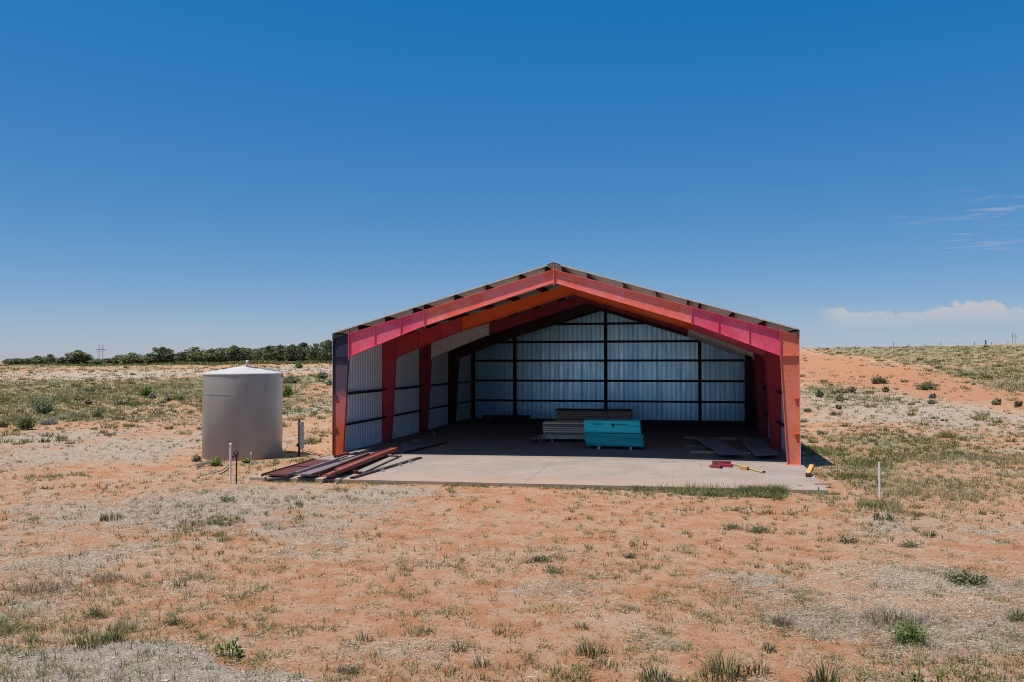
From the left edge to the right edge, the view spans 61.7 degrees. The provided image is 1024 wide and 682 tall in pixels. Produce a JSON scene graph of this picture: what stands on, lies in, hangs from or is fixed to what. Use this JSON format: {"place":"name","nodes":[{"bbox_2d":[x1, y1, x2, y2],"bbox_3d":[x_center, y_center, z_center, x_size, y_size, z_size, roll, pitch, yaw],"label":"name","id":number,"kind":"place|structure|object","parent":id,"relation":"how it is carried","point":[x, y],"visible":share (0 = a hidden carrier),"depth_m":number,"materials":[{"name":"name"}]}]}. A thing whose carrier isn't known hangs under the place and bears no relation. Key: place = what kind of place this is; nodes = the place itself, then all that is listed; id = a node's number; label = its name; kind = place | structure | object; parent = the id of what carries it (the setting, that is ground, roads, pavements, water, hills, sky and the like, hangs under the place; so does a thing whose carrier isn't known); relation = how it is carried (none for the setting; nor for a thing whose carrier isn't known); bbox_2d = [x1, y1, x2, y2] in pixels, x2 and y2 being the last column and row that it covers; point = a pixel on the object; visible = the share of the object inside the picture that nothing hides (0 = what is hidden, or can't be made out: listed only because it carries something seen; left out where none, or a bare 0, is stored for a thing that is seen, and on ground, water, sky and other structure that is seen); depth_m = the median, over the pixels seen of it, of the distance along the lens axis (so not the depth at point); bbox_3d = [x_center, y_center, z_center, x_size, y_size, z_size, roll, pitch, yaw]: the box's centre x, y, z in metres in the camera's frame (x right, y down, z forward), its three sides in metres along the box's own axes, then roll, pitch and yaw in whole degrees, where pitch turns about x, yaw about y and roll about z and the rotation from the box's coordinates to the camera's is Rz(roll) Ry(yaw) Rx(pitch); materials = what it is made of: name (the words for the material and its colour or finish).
{"place":"outdoors","nodes":[
{"label":"outdoors","id":0,"kind":"place"},
{"bbox_2d":[0,635,323,681],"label":"gravel","id":1,"kind":"structure","parent":0,"point":[106,669],"depth_m":10.96,"materials":[{"name":"gravel"}]},
{"bbox_2d":[0,343,1023,681],"bbox_3d":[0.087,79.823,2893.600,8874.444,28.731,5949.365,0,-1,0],"label":"ground","id":2,"kind":"structure","parent":0,"point":[640,589],"depth_m":17.59,"materials":[{"name":"orange soil"}]},
{"bbox_2d":[5,358,23,363],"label":"juniper tree","id":3,"kind":"object","parent":2,"relation":"on","point":[13,361],"visible":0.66,"depth_m":181.08,"materials":[{"name":"green plant"}]},
{"bbox_2d":[14,413,37,429],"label":"bush","id":4,"kind":"object","parent":2,"relation":"on","point":[23,424],"visible":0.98,"depth_m":48.07,"materials":[{"name":"green plant"}]},
{"bbox_2d":[16,358,39,363],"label":"juniper tree","id":5,"kind":"object","parent":2,"relation":"on","point":[28,361],"visible":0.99,"depth_m":177.35,"materials":[{"name":"green plant"}]},
{"bbox_2d":[24,631,42,644],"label":"grass clump","id":6,"kind":"object","parent":2,"relation":"on","point":[30,640],"visible":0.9,"depth_m":11.97,"materials":[{"name":"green plant"}]},
{"bbox_2d":[30,356,48,363],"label":"juniper tree","id":7,"kind":"object","parent":2,"relation":"on","point":[37,358],"visible":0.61,"depth_m":180.88,"materials":[{"name":"green plant"}]},
{"bbox_2d":[12,578,71,595],"bbox_3d":[-8.068,4.170,14.679,0.998,0.212,0.897,1,-2,-30],"label":"dry bush","id":8,"kind":"object","parent":2,"relation":"on","point":[41,585],"visible":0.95,"depth_m":14.65,"materials":[{"name":"brown plant"}]},
{"bbox_2d":[29,397,56,413],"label":"bush","id":9,"kind":"object","parent":2,"relation":"on","point":[43,408],"visible":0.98,"depth_m":59.80,"materials":[{"name":"green plant"}]},
{"bbox_2d":[38,417,58,424],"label":"dry bush","id":10,"kind":"object","parent":2,"relation":"on","point":[46,422],"visible":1,"depth_m":51.69,"materials":[{"name":"grey plant"}]},
{"bbox_2d":[41,354,56,363],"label":"juniper tree","id":11,"kind":"object","parent":2,"relation":"on","point":[51,358],"visible":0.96,"depth_m":179.66,"materials":[{"name":"green plant"}]},
{"bbox_2d":[64,350,92,363],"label":"juniper tree","id":12,"kind":"object","parent":2,"relation":"on","point":[78,356],"visible":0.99,"depth_m":177.40,"materials":[{"name":"green plant"}]},
{"bbox_2d":[76,604,107,617],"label":"bush","id":13,"kind":"object","parent":2,"relation":"on","point":[97,610],"visible":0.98,"depth_m":13.12,"materials":[{"name":"green plant"}]},
{"bbox_2d":[66,630,120,648],"bbox_3d":[-5.830,4.158,11.966,0.783,0.157,0.632,0,-1,0],"label":"grass clump","id":14,"kind":"object","parent":2,"relation":"on","point":[108,636],"visible":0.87,"depth_m":11.94,"materials":[{"name":"green plant"}]},
{"bbox_2d":[88,358,106,363],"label":"juniper tree","id":15,"kind":"object","parent":2,"relation":"on","point":[97,361],"visible":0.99,"depth_m":172.91,"materials":[{"name":"green plant"}]},
{"bbox_2d":[91,571,126,583],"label":"dry bush","id":16,"kind":"object","parent":2,"relation":"on","point":[99,577],"visible":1,"depth_m":15.35,"materials":[{"name":"beige plant"}]},
{"bbox_2d":[97,509,122,521],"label":"grass clump","id":17,"kind":"object","parent":2,"relation":"on","point":[107,517],"visible":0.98,"depth_m":21.02,"materials":[{"name":"green plant"}]},
{"bbox_2d":[103,628,129,642],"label":"grass clump","id":18,"kind":"object","parent":2,"relation":"on","point":[113,635],"visible":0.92,"depth_m":11.98,"materials":[{"name":"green plant"}]},
{"bbox_2d":[117,352,152,363],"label":"juniper tree","id":19,"kind":"object","parent":2,"relation":"on","point":[132,357],"visible":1,"depth_m":172.61,"materials":[{"name":"green plant"}]},
{"bbox_2d":[137,385,154,395],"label":"bush","id":20,"kind":"object","parent":2,"relation":"on","point":[145,392],"visible":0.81,"depth_m":77.65,"materials":[{"name":"green plant"}]},
{"bbox_2d":[149,347,177,362],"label":"juniper tree","id":21,"kind":"object","parent":2,"relation":"on","point":[164,354],"visible":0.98,"depth_m":179.02,"materials":[{"name":"green plant"}]},
{"bbox_2d":[0,359,331,365],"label":"green brush","id":22,"kind":"object","parent":2,"relation":"on","point":[269,361],"visible":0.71,"depth_m":161.56,"materials":[{"name":"green plant"}]},
{"bbox_2d":[160,613,190,625],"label":"bush","id":23,"kind":"object","parent":2,"relation":"on","point":[174,620],"visible":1,"depth_m":12.74,"materials":[{"name":"green plant"}]},
{"bbox_2d":[174,353,188,361],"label":"juniper tree","id":24,"kind":"object","parent":2,"relation":"on","point":[177,358],"visible":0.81,"depth_m":176.77,"materials":[{"name":"green plant"}]},
{"bbox_2d":[55,345,322,363],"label":"distant wood","id":25,"kind":"object","parent":2,"relation":"on","point":[261,349],"visible":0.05,"depth_m":193.19,"materials":[{"name":"green plant"}]},
{"bbox_2d":[176,347,215,361],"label":"juniper tree","id":26,"kind":"object","parent":2,"relation":"on","point":[197,356],"visible":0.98,"depth_m":177.60,"materials":[{"name":"green plant"}]},
{"bbox_2d":[204,348,217,361],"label":"juniper tree","id":27,"kind":"object","parent":2,"relation":"on","point":[212,351],"visible":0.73,"depth_m":181.41,"materials":[{"name":"green plant"}]},
{"bbox_2d":[208,456,224,465],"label":"bush","id":28,"kind":"object","parent":2,"relation":"on","point":[217,461],"visible":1,"depth_m":32.01,"materials":[{"name":"green plant"}]},
{"bbox_2d":[213,351,230,361],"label":"juniper tree","id":29,"kind":"object","parent":2,"relation":"on","point":[221,357],"visible":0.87,"depth_m":181.30,"materials":[{"name":"green plant"}]},
{"bbox_2d":[218,494,233,501],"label":"bush","id":30,"kind":"object","parent":2,"relation":"on","point":[224,498],"visible":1,"depth_m":23.94,"materials":[{"name":"green plant"}]},
{"bbox_2d":[214,637,243,657],"bbox_3d":[-3.724,4.020,11.281,0.418,0.291,0.277,0,-1,0],"label":"tall weed","id":31,"kind":"object","parent":2,"relation":"on","point":[231,646],"visible":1,"depth_m":11.26,"materials":[{"name":"green plant"}]},
{"bbox_2d":[229,443,231,480],"bbox_3d":[-9.223,4.018,28.088,0.092,1.330,0.090,0,-1,0],"label":"white post","id":32,"kind":"object","parent":2,"relation":"on","point":[230,460],"visible":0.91,"depth_m":28.07,"materials":[{"name":"plastic"}]},
{"bbox_2d":[225,345,247,360],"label":"juniper tree","id":33,"kind":"object","parent":2,"relation":"on","point":[234,351],"visible":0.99,"depth_m":180.85,"materials":[{"name":"green plant"}]},
{"bbox_2d":[202,360,283,460],"bbox_3d":[-11.087,2.784,35.375,3.241,3.988,3.204,0,-1,0],"label":"water tank","id":34,"kind":"object","parent":2,"relation":"on","point":[242,409],"visible":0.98,"depth_m":34.03,"materials":[{"name":"grey paint"}]},
{"bbox_2d":[239,348,256,360],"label":"juniper tree","id":35,"kind":"object","parent":2,"relation":"on","point":[248,353],"visible":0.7,"depth_m":184.08,"materials":[{"name":"green plant"}]},
{"bbox_2d":[251,351,261,359],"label":"juniper tree","id":36,"kind":"object","parent":2,"relation":"on","point":[257,356],"visible":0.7,"depth_m":180.72,"materials":[{"name":"green plant"}]},
{"bbox_2d":[261,345,277,360],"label":"juniper tree","id":37,"kind":"object","parent":2,"relation":"on","point":[270,353],"visible":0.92,"depth_m":177.11,"materials":[{"name":"green plant"}]},
{"bbox_2d":[272,344,288,360],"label":"juniper tree","id":38,"kind":"object","parent":2,"relation":"on","point":[280,356],"visible":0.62,"depth_m":178.74,"materials":[{"name":"green plant"}]},
{"bbox_2d":[283,384,292,396],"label":"bush","id":39,"kind":"object","parent":2,"relation":"on","point":[287,391],"visible":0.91,"depth_m":77.44,"materials":[{"name":"green plant"}]},
{"bbox_2d":[283,374,300,382],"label":"bush","id":40,"kind":"object","parent":2,"relation":"on","point":[291,379],"visible":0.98,"depth_m":99.51,"materials":[{"name":"green plant"}]},
{"bbox_2d":[283,344,302,361],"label":"juniper tree","id":41,"kind":"object","parent":2,"relation":"on","point":[290,355],"visible":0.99,"depth_m":175.00,"materials":[{"name":"green plant"}]},
{"bbox_2d":[293,342,309,360],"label":"juniper tree","id":42,"kind":"object","parent":2,"relation":"on","point":[304,346],"visible":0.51,"depth_m":184.67,"materials":[{"name":"green plant"}]},
{"bbox_2d":[296,420,322,455],"bbox_3d":[-8.307,4.054,35.309,1.128,1.600,0.366,0,-1,-7],"label":"electrical panel post","id":43,"kind":"object","parent":2,"relation":"on","point":[300,444],"visible":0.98,"depth_m":35.29,"materials":[{"name":"black metal"}]},
{"bbox_2d":[305,343,323,360],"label":"juniper tree","id":44,"kind":"object","parent":2,"relation":"on","point":[313,352],"visible":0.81,"depth_m":181.53,"materials":[{"name":"green plant"}]},
{"bbox_2d":[315,371,327,378],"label":"bush","id":45,"kind":"object","parent":2,"relation":"on","point":[323,375],"visible":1,"depth_m":109.10,"materials":[{"name":"green plant"}]},
{"bbox_2d":[317,340,331,360],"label":"juniper tree","id":46,"kind":"object","parent":2,"relation":"on","point":[326,346],"visible":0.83,"depth_m":177.60,"materials":[{"name":"green plant"}]},
{"bbox_2d":[331,658,362,674],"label":"dry bush","id":47,"kind":"object","parent":2,"relation":"on","point":[343,668],"visible":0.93,"depth_m":10.78,"materials":[{"name":"beige plant"}]},
{"bbox_2d":[354,630,374,643],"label":"grass clump","id":48,"kind":"object","parent":2,"relation":"on","point":[362,637],"visible":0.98,"depth_m":11.91,"materials":[{"name":"beige plant"}]},
{"bbox_2d":[451,640,466,653],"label":"grass clump","id":49,"kind":"object","parent":2,"relation":"on","point":[462,646],"visible":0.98,"depth_m":11.51,"materials":[{"name":"beige plant"}]},
{"bbox_2d":[471,654,491,667],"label":"grass clump","id":50,"kind":"object","parent":2,"relation":"on","point":[478,661],"visible":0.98,"depth_m":10.97,"materials":[{"name":"beige plant"}]},
{"bbox_2d":[0,345,1023,681],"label":"weeds","id":51,"kind":"object","parent":2,"relation":"on","point":[92,391],"visible":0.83,"depth_m":22.15,"materials":[{"name":"green plant"}]},
{"bbox_2d":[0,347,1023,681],"bbox_3d":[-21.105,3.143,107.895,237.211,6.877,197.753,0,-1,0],"label":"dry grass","id":52,"kind":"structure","parent":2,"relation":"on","point":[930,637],"depth_m":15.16,"materials":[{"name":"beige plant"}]},
{"bbox_2d":[0,392,1023,681],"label":"soil clods","id":53,"kind":"object","parent":2,"relation":"on","point":[532,594],"visible":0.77,"depth_m":13.54,"materials":[{"name":"soil"}]},
{"bbox_2d":[525,553,555,562],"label":"bush","id":54,"kind":"object","parent":2,"relation":"on","point":[543,557],"visible":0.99,"depth_m":16.71,"materials":[{"name":"green plant"}]},
{"bbox_2d":[542,565,563,573],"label":"bush","id":55,"kind":"object","parent":2,"relation":"on","point":[556,570],"visible":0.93,"depth_m":15.83,"materials":[{"name":"green plant"}]},
{"bbox_2d":[574,620,588,629],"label":"grass clump","id":56,"kind":"object","parent":2,"relation":"on","point":[583,626],"visible":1,"depth_m":12.52,"materials":[{"name":"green plant"}]},
{"bbox_2d":[572,634,611,658],"bbox_3d":[1.080,4.063,11.430,0.553,0.296,0.499,0,-1,0],"label":"grass clump","id":57,"kind":"object","parent":2,"relation":"on","point":[594,650],"visible":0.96,"depth_m":11.47,"materials":[{"name":"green plant"}]},
{"bbox_2d":[587,654,618,669],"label":"grass clump","id":58,"kind":"object","parent":2,"relation":"on","point":[602,663],"visible":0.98,"depth_m":11.02,"materials":[{"name":"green plant"}]},
{"bbox_2d":[635,658,677,681],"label":"grass clump","id":59,"kind":"object","parent":2,"relation":"on","point":[651,672],"visible":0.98,"depth_m":10.46,"materials":[{"name":"green plant"}]},
{"bbox_2d":[696,643,748,681],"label":"grass clump","id":60,"kind":"object","parent":2,"relation":"on","point":[718,669],"visible":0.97,"depth_m":10.57,"materials":[{"name":"green plant"}]},
{"bbox_2d":[720,522,745,529],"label":"bush","id":61,"kind":"object","parent":2,"relation":"on","point":[734,526],"visible":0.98,"depth_m":19.95,"materials":[{"name":"green plant"}]},
{"bbox_2d":[741,654,771,676],"bbox_3d":[3.038,4.038,10.665,0.432,0.243,0.407,0,-1,0],"label":"grass clump","id":62,"kind":"object","parent":2,"relation":"on","point":[754,669],"visible":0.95,"depth_m":10.64,"materials":[{"name":"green plant"}]},
{"bbox_2d":[744,523,769,532],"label":"bush","id":63,"kind":"object","parent":2,"relation":"on","point":[758,528],"visible":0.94,"depth_m":19.56,"materials":[{"name":"green plant"}]},
{"bbox_2d":[762,641,778,653],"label":"grass clump","id":64,"kind":"object","parent":2,"relation":"on","point":[771,646],"visible":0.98,"depth_m":11.53,"materials":[{"name":"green plant"}]},
{"bbox_2d":[769,610,796,626],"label":"dry bush","id":65,"kind":"object","parent":2,"relation":"on","point":[779,618],"visible":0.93,"depth_m":12.68,"materials":[{"name":"grey plant"}]},
{"bbox_2d":[795,650,852,681],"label":"grass clump","id":66,"kind":"object","parent":2,"relation":"on","point":[823,678],"visible":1,"depth_m":10.20,"materials":[{"name":"green plant"}]},
{"bbox_2d":[837,535,856,542],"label":"bush","id":67,"kind":"object","parent":2,"relation":"on","point":[846,539],"visible":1,"depth_m":18.35,"materials":[{"name":"green plant"}]},
{"bbox_2d":[878,462,880,497],"bbox_3d":[10.475,4.014,24.432,0.072,1.120,0.070,0,-1,0],"label":"white post","id":68,"kind":"object","parent":2,"relation":"on","point":[879,479],"visible":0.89,"depth_m":24.41,"materials":[{"name":"plastic"}]},
{"bbox_2d":[870,374,888,383],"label":"bush","id":69,"kind":"object","parent":2,"relation":"on","point":[878,380],"visible":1,"depth_m":80.62,"materials":[{"name":"green plant"}]},
{"bbox_2d":[871,510,893,520],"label":"grass clump","id":70,"kind":"object","parent":2,"relation":"on","point":[880,517],"visible":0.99,"depth_m":21.03,"materials":[{"name":"green plant"}]},
{"bbox_2d":[860,600,934,629],"bbox_3d":[5.678,4.044,12.702,1.034,0.316,1.183,-1,-2,44],"label":"dry bush","id":71,"kind":"object","parent":2,"relation":"on","point":[906,613],"visible":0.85,"depth_m":12.71,"materials":[{"name":"grey plant"}]},
{"bbox_2d":[896,660,924,681],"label":"tall weed","id":72,"kind":"object","parent":2,"relation":"on","point":[919,679],"visible":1,"depth_m":10.18,"materials":[{"name":"green plant"}]},
{"bbox_2d":[897,539,923,548],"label":"bush","id":73,"kind":"object","parent":2,"relation":"on","point":[909,543],"visible":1,"depth_m":17.96,"materials":[{"name":"green plant"}]},
{"bbox_2d":[887,617,935,645],"bbox_3d":[5.497,4.003,11.839,0.605,0.366,0.536,0,-1,0],"label":"bush","id":74,"kind":"object","parent":2,"relation":"on","point":[913,634],"visible":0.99,"depth_m":11.80,"materials":[{"name":"green plant"}]},
{"bbox_2d":[912,380,939,389],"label":"bush","id":75,"kind":"object","parent":2,"relation":"on","point":[925,386],"visible":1,"depth_m":75.61,"materials":[{"name":"green plant"}]},
{"bbox_2d":[935,667,950,681],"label":"tall weed","id":76,"kind":"object","parent":2,"relation":"on","point":[942,674],"visible":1,"depth_m":10.18,"materials":[{"name":"green plant"}]},
{"bbox_2d":[940,566,993,587],"bbox_3d":[7.912,4.125,14.916,0.920,0.374,0.771,0,-1,0],"label":"bush","id":77,"kind":"object","parent":2,"relation":"on","point":[970,580],"visible":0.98,"depth_m":14.89,"materials":[{"name":"green plant"}]},
{"bbox_2d":[1003,605,1023,622],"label":"bush","id":78,"kind":"object","parent":2,"relation":"on","point":[1017,617],"visible":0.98,"depth_m":12.87,"materials":[{"name":"green plant"}]},
{"bbox_2d":[0,0,1023,361],"label":"sky","id":79,"kind":"structure","parent":0,"point":[176,175],"materials":[{"name":"blue"}]},
{"bbox_2d":[249,418,827,492],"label":"concrete slab","id":80,"kind":"structure","parent":0,"point":[496,452],"depth_m":32.61,"materials":[{"name":"concrete"}]},
{"bbox_2d":[301,474,335,476],"bbox_3d":[-6.394,4.443,28.335,1.200,0.085,0.120,0,-1,11],"label":"timber block","id":81,"kind":"object","parent":80,"relation":"on","point":[317,475],"depth_m":28.29,"materials":[{"name":"brown wood"}]},
{"bbox_2d":[294,451,377,476],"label":"steel beam","id":82,"kind":"structure","parent":81,"relation":"on","point":[312,471],"depth_m":29.62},
{"bbox_2d":[319,451,378,476],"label":"steel beam","id":83,"kind":"structure","parent":81,"relation":"on","point":[329,473],"depth_m":27.95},
{"bbox_2d":[316,453,369,474],"bbox_3d":[-5.872,4.294,30.233,0.080,0.068,5.863,0,-1,7],"label":"steel channel","id":84,"kind":"object","parent":83,"relation":"on","point":[340,464],"visible":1,"depth_m":29.76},
{"bbox_2d":[334,446,395,468],"bbox_3d":[-5.330,4.362,32.032,0.070,0.158,7.720,0,-1,7],"label":"steel channel","id":85,"kind":"object","parent":83,"relation":"on","point":[365,457],"visible":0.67,"depth_m":31.49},
{"bbox_2d":[334,446,400,473],"bbox_3d":[-5.220,4.361,31.814,0.160,0.148,7.707,0,-1,8],"label":"steel channel","id":86,"kind":"object","parent":83,"relation":"on","point":[395,449],"visible":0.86,"depth_m":31.43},
{"bbox_2d":[332,449,391,473],"bbox_3d":[-5.259,4.277,30.800,0.060,0.048,7.352,0,-1,7],"label":"steel channel","id":87,"kind":"object","parent":86,"relation":"on","point":[349,466],"visible":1,"depth_m":29.89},
{"bbox_2d":[358,455,401,472],"bbox_3d":[-4.862,4.528,31.744,0.300,0.075,5.259,0,-1,6],"label":"plank","id":88,"kind":"object","parent":80,"relation":"on","point":[377,464],"visible":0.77,"depth_m":31.14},
{"bbox_2d":[350,457,421,478],"bbox_3d":[-4.297,4.489,30.696,0.360,0.098,6.061,0,-1,15],"label":"steel channel","id":89,"kind":"object","parent":80,"relation":"on","point":[382,469],"visible":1,"depth_m":30.27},
{"bbox_2d":[404,442,446,452],"bbox_3d":[-3.760,4.682,37.735,0.140,0.050,4.406,-1,-1,18],"label":"plank","id":90,"kind":"object","parent":80,"relation":"on","point":[425,447],"visible":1,"depth_m":37.44,"materials":[{"name":"black wood"}]},
{"bbox_2d":[541,421,584,441],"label":"board stack","id":91,"kind":"object","parent":80,"relation":"on","point":[553,431],"visible":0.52,"depth_m":40.39,"materials":[{"name":"grey wood"}]},
{"bbox_2d":[332,262,800,464],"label":"metal barn","id":92,"kind":"structure","parent":80,"relation":"on","point":[544,341],"depth_m":46.08,"materials":[{"name":"paint"}]},
{"bbox_2d":[555,410,631,420],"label":"board stack","id":93,"kind":"object","parent":80,"relation":"on","point":[567,415],"visible":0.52,"depth_m":45.15,"materials":[{"name":"brown wood"}]},
{"bbox_2d":[555,408,632,410],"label":"cover sheet","id":94,"kind":"object","parent":93,"relation":"on","point":[577,409],"visible":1,"depth_m":45.24,"materials":[{"name":"black metal"}]},
{"bbox_2d":[684,437,736,439],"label":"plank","id":95,"kind":"object","parent":80,"relation":"on","point":[729,438],"visible":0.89,"depth_m":41.72,"materials":[{"name":"grey wood"}]},
{"bbox_2d":[690,451,750,453],"bbox_3d":[8.570,4.590,35.273,2.430,0.090,0.120,0,-1,13],"label":"plank","id":96,"kind":"object","parent":80,"relation":"on","point":[712,452],"visible":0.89,"depth_m":35.32,"materials":[{"name":"grey wood"}]},
{"bbox_2d":[692,436,744,454],"bbox_3d":[8.966,4.537,37.507,1.053,0.097,8.295,0,-1,4],"label":"ribbed sheet","id":97,"kind":"object","parent":96,"relation":"on","point":[718,446],"visible":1,"depth_m":37.08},
{"bbox_2d":[738,437,778,455],"bbox_3d":[10.592,4.524,37.027,0.962,0.097,8.282,0,-1,10],"label":"ribbed sheet","id":98,"kind":"object","parent":96,"relation":"on","point":[757,446],"visible":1,"depth_m":36.66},
{"bbox_2d":[805,464,813,476],"bbox_3d":[9.907,4.311,28.519,0.140,0.130,1.061,-1,8,26],"label":"tilted beam offcut","id":99,"kind":"object","parent":80,"relation":"on","point":[809,470],"visible":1,"depth_m":28.38,"materials":[{"name":"yellow wood"}]},
{"bbox_3d":[-7.623,4.491,28.714,0.900,0.090,0.120,0,-1,11],"label":"timber block","id":100,"kind":"object","parent":80,"relation":"on","visible":0},
{"bbox_2d":[261,458,336,476],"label":"steel beam","id":101,"kind":"structure","parent":100,"relation":"on","point":[288,471],"depth_m":29.67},
{"bbox_2d":[294,455,347,472],"bbox_3d":[-6.715,4.362,30.501,0.100,0.048,5.072,0,-1,8],"label":"steel channel","id":102,"kind":"object","parent":101,"relation":"on","point":[329,461],"visible":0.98,"depth_m":30.35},
{"bbox_3d":[3.878,4.641,37.717,0.100,0.115,1.350,0,-1,11],"label":"skid","id":103,"kind":"object","parent":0,"visible":0},
{"bbox_2d":[583,432,644,446],"bbox_3d":[4.499,4.292,37.673,2.630,0.559,1.247,0,-1,11],"label":"wrapped lumber","id":104,"kind":"object","parent":103,"relation":"on","point":[617,439],"visible":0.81,"depth_m":37.09,"materials":[{"name":"plastic"}]},
{"bbox_2d":[584,419,641,433],"bbox_3d":[4.445,3.746,37.709,2.477,0.551,1.239,0,-1,11],"label":"wrapped lumber","id":105,"kind":"object","parent":104,"relation":"on","point":[628,426],"visible":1,"depth_m":37.17,"materials":[{"name":"plastic"}]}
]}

